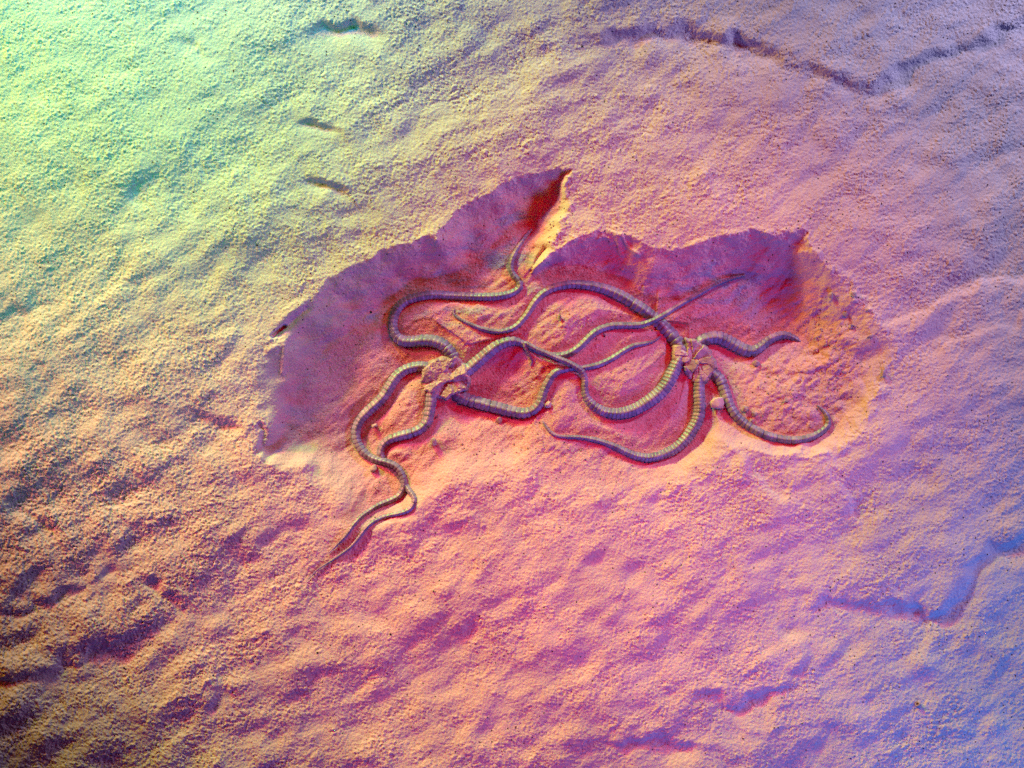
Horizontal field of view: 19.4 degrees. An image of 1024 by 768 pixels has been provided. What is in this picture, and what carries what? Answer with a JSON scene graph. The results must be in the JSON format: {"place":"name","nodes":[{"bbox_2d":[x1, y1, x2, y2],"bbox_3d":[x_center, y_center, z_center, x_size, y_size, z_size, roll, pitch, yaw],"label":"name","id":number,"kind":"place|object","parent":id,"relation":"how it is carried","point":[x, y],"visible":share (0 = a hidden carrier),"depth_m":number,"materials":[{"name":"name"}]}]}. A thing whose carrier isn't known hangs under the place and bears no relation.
{"place":"outdoors","nodes":[
{"label":"outdoors","id":0,"kind":"place"},
{"bbox_2d":[0,0,1023,767],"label":"rock slab","id":1,"kind":"object","parent":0,"point":[338,166],"visible":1,"depth_m":1.20,"materials":[{"name":"stone"}]},
{"bbox_2d":[370,464,377,471],"bbox_3d":[-0.056,0.034,1.207,0.003,0.003,0.004,20,90,0],"label":"stone","id":2,"kind":"object","parent":1,"relation":"on","point":[374,467],"visible":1,"depth_m":1.21,"materials":[{"name":"stone"}]},
{"bbox_2d":[430,437,436,445],"bbox_3d":[-0.031,0.023,1.203,0.003,0.002,0.003,38,90,0],"label":"stone","id":3,"kind":"object","parent":1,"relation":"on","point":[433,441],"visible":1,"depth_m":1.20,"materials":[{"name":"stone"}]},
{"bbox_2d":[495,417,501,422],"bbox_3d":[-0.005,0.015,1.207,0.003,0.002,0.002,-44,90,0],"label":"stone","id":4,"kind":"object","parent":1,"relation":"on","point":[498,420],"visible":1,"depth_m":1.21,"materials":[{"name":"stone"}]},
{"bbox_2d":[2,9,1020,767],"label":"mineral grains","id":5,"kind":"object","parent":1,"relation":"on","point":[604,519],"visible":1,"depth_m":1.20},
{"bbox_2d":[308,229,745,579],"bbox_3d":[-0.014,-0.011,1.206,0.215,0.014,0.073,-35,90,0],"label":"brittle star","id":6,"kind":"object","parent":1,"relation":"on","point":[447,374],"visible":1,"depth_m":1.21,"materials":[{"name":"grey"}]},
{"bbox_2d":[544,388,557,407],"bbox_3d":[0.015,0.005,1.203,0.007,0.004,0.011,44,90,0],"label":"pebble","id":7,"kind":"object","parent":1,"relation":"on","point":[548,404],"visible":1,"depth_m":1.20,"materials":[{"name":"stone"}]},
{"bbox_2d":[452,280,830,461],"bbox_3d":[0.052,-0.005,1.208,0.152,0.013,0.074,0,90,0],"label":"brittle star","id":8,"kind":"object","parent":1,"relation":"on","point":[695,360],"visible":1,"depth_m":1.21,"materials":[{"name":"grey"}]},
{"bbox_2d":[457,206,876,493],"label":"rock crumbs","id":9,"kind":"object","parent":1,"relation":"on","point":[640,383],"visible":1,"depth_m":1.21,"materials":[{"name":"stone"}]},
{"bbox_2d":[710,397,723,408],"bbox_3d":[0.084,0.007,1.206,0.008,0.004,0.006,-36,90,0],"label":"pebble","id":10,"kind":"object","parent":1,"relation":"on","point":[717,403],"visible":1,"depth_m":1.21,"materials":[{"name":"stone"}]},
{"bbox_2d":[742,406,748,411],"bbox_3d":[0.094,0.010,1.206,0.003,0.002,0.003,-1,90,0],"label":"pebble","id":11,"kind":"object","parent":1,"relation":"on","point":[745,409],"visible":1,"depth_m":1.21,"materials":[{"name":"stone"}]},
{"bbox_2d":[752,360,759,366],"bbox_3d":[0.099,-0.008,1.210,0.003,0.002,0.003,43,90,0],"label":"stone","id":12,"kind":"object","parent":1,"relation":"on","point":[755,363],"visible":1,"depth_m":1.21,"materials":[{"name":"stone"}]},
{"bbox_2d":[880,364,885,376],"bbox_3d":[0.148,-0.006,1.200,0.002,0.002,0.008,-7,90,0],"label":"stone","id":13,"kind":"object","parent":1,"relation":"on","point":[883,373],"visible":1,"depth_m":1.20,"materials":[{"name":"stone"}]}
]}

